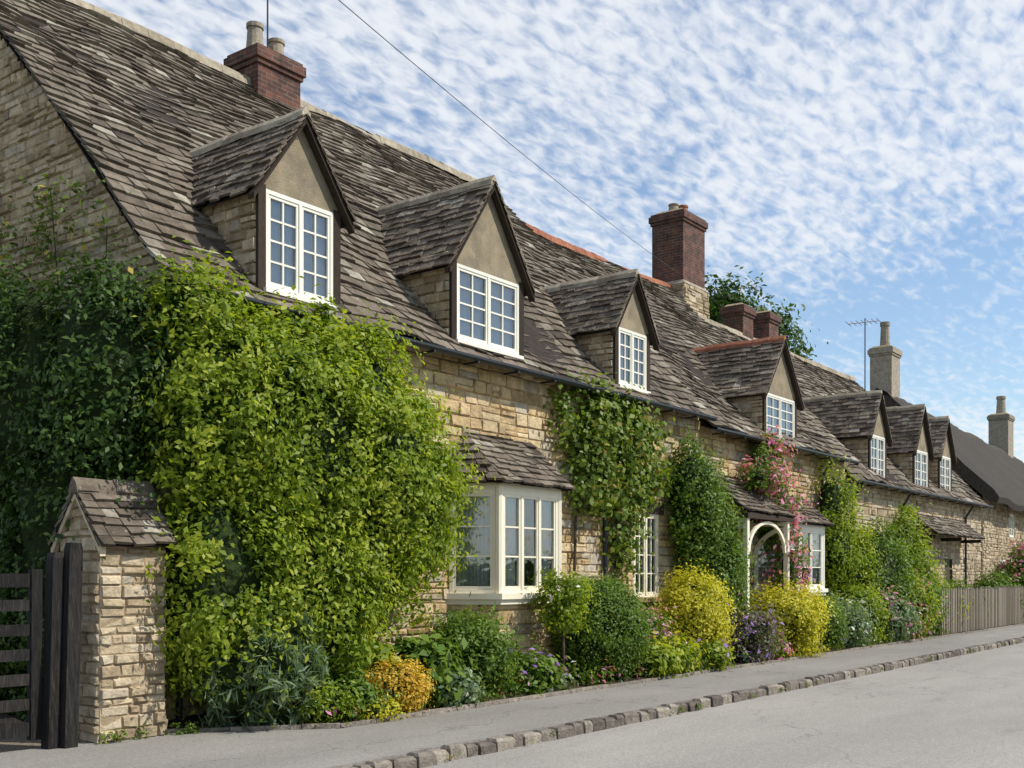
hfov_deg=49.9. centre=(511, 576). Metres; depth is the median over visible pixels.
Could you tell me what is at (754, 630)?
purple heather
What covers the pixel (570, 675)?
bedding flowers
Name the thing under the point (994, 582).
garden shrub
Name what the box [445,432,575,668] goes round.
bay window
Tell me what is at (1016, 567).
flowering shrub
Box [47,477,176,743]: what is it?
stone gate pier
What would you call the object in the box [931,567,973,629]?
garden shrub
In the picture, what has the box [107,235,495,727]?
wall shrub
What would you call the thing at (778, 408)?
dormer window
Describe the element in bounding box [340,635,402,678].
leafy perennial
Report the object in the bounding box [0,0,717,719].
stone cottage
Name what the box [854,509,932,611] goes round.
garden shrub
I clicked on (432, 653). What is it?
leafy perennial
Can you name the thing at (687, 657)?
leafy perennial
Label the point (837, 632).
box shrub
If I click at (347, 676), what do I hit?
herb clump
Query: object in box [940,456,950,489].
dormer window
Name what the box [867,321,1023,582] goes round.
thatched cottage
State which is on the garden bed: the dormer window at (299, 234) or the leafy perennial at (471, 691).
the leafy perennial at (471, 691)
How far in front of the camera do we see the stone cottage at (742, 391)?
23.87 m
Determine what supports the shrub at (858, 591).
on the garden bed
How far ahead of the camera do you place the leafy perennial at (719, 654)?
17.74 m
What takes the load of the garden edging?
on the garden bed
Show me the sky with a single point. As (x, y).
(864, 158)
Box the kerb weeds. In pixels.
[94,640,1018,759]
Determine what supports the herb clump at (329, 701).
on the garden bed
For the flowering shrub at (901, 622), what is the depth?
25.48 m
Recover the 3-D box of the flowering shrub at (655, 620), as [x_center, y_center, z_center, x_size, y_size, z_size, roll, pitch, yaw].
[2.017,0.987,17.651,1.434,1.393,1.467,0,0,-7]
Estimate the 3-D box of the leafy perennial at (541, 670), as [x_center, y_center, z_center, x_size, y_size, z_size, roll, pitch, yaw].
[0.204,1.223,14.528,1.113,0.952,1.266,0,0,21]
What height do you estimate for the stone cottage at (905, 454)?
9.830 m
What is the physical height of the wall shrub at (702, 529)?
4.341 m
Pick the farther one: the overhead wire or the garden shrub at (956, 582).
the garden shrub at (956, 582)
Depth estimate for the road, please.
11.75 m
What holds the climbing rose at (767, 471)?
attached to the stone cottage at (742, 391)
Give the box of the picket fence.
[936,586,1023,634]
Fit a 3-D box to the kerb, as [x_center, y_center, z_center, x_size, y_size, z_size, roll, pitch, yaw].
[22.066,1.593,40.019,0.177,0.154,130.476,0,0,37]
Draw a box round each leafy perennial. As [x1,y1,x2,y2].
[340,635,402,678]
[360,621,477,707]
[424,654,485,707]
[493,633,570,694]
[626,638,688,679]
[649,628,709,676]
[682,634,737,670]
[766,630,797,660]
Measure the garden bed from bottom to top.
0.129 m
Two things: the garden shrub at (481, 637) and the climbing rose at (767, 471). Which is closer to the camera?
the garden shrub at (481, 637)
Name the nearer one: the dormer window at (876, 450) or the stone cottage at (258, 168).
the stone cottage at (258, 168)
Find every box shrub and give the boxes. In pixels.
[545,567,659,681]
[808,588,854,651]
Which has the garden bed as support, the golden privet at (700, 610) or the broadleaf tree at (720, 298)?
the golden privet at (700, 610)
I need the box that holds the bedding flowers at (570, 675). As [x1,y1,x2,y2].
[361,634,926,707]
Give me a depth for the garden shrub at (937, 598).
28.02 m
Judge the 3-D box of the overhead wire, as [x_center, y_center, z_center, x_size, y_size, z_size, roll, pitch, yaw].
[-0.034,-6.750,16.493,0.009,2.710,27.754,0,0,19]
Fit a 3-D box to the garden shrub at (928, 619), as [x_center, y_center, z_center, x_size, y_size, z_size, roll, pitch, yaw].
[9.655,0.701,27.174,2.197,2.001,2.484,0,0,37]
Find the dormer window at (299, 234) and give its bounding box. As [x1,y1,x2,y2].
[263,189,336,307]
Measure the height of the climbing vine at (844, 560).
4.322 m
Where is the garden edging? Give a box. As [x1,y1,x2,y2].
[165,623,1023,732]
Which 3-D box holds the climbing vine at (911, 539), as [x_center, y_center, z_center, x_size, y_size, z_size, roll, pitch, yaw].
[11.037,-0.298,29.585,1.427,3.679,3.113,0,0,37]
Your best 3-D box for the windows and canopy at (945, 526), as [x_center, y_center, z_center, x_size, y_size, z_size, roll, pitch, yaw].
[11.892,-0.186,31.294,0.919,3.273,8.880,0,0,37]
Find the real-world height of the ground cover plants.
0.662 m
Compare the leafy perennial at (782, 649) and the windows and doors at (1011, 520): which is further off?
the windows and doors at (1011, 520)
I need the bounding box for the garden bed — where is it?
[167,623,1021,728]
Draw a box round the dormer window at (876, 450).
[871,435,884,477]
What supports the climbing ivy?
attached to the stone cottage at (258, 168)
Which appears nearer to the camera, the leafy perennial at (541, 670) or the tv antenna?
the leafy perennial at (541, 670)
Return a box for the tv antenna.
[846,318,881,390]
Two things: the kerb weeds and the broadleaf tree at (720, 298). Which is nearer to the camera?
the kerb weeds
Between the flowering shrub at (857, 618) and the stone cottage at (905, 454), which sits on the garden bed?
the flowering shrub at (857, 618)
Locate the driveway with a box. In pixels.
[0,712,79,752]
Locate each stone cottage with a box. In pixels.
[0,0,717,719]
[523,203,859,615]
[698,303,993,588]
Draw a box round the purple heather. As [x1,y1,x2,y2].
[724,593,792,664]
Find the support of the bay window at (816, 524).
in the stone cottage at (742, 391)
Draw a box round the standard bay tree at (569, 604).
[527,565,601,672]
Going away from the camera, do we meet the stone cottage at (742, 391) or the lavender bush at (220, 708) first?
the lavender bush at (220, 708)
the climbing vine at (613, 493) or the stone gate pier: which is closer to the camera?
the stone gate pier
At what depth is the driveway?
10.14 m
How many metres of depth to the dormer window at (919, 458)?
31.44 m
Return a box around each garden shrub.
[414,602,531,698]
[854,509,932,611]
[897,565,947,638]
[907,566,954,635]
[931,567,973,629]
[942,572,993,615]
[972,566,1023,619]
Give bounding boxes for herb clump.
[289,673,363,727]
[317,650,402,720]
[344,684,410,722]
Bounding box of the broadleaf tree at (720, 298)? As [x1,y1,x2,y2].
[705,265,828,360]
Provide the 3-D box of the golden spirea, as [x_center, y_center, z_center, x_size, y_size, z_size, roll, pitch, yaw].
[-1.342,1.217,12.305,0.996,0.814,1.070,0,0,-8]
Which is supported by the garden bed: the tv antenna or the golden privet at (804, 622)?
the golden privet at (804, 622)
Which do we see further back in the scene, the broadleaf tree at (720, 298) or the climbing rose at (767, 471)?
the broadleaf tree at (720, 298)
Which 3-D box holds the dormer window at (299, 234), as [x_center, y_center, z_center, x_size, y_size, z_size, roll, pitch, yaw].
[-2.474,-3.740,12.676,0.230,1.160,1.110,0,0,37]
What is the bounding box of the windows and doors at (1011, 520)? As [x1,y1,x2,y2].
[999,514,1013,579]
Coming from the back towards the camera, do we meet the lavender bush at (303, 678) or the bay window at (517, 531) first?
the bay window at (517, 531)
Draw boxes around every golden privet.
[646,558,743,664]
[741,572,837,658]
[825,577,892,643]
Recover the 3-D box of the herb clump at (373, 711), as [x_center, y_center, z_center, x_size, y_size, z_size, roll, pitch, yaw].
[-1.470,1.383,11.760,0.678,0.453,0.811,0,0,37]
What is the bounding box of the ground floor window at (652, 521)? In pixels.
[631,502,663,601]
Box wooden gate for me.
[0,542,82,749]
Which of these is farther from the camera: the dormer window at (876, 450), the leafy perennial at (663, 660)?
the dormer window at (876, 450)
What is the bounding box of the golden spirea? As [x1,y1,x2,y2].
[362,650,436,716]
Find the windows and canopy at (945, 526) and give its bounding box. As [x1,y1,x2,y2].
[914,512,984,585]
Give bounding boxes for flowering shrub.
[635,595,686,649]
[822,590,881,647]
[865,579,928,641]
[997,539,1023,586]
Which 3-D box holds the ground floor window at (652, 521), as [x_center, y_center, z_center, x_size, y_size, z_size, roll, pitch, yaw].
[2.289,-0.435,19.078,0.250,1.730,1.150,0,0,37]
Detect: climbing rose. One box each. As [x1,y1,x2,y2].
[0,150,157,316]
[730,422,818,600]
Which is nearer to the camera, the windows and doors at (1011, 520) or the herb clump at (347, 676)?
the herb clump at (347, 676)
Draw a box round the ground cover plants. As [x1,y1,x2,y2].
[307,625,921,722]
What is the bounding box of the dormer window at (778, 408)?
[767,393,794,437]
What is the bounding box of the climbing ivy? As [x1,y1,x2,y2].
[0,223,204,721]
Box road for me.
[424,643,1023,767]
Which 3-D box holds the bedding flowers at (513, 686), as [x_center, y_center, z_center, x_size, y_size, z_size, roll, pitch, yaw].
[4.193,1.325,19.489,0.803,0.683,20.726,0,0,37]
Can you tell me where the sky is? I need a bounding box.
[83,0,1023,462]
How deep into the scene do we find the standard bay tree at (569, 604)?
14.99 m
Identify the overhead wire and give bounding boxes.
[339,0,679,273]
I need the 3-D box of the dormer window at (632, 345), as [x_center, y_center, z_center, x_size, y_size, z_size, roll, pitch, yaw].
[1.997,-3.645,18.623,0.230,1.010,1.010,0,0,37]
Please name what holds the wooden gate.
on the pavement
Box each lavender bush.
[187,630,274,731]
[235,599,332,730]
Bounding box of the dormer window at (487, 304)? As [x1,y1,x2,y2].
[455,263,523,359]
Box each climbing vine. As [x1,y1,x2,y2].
[543,367,683,588]
[807,447,908,603]
[885,498,953,622]
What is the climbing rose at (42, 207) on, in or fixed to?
attached to the stone cottage at (258, 168)
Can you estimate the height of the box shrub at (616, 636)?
1.787 m
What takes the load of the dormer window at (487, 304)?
in the stone cottage at (258, 168)
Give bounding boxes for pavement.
[0,625,1023,767]
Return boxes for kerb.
[341,636,1023,767]
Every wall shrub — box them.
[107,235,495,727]
[660,425,764,620]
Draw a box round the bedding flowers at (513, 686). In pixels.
[321,628,926,721]
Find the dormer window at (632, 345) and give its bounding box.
[618,327,650,393]
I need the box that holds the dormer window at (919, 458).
[915,450,927,486]
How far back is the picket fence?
31.60 m
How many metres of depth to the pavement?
10.96 m
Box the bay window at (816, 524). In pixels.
[750,495,834,603]

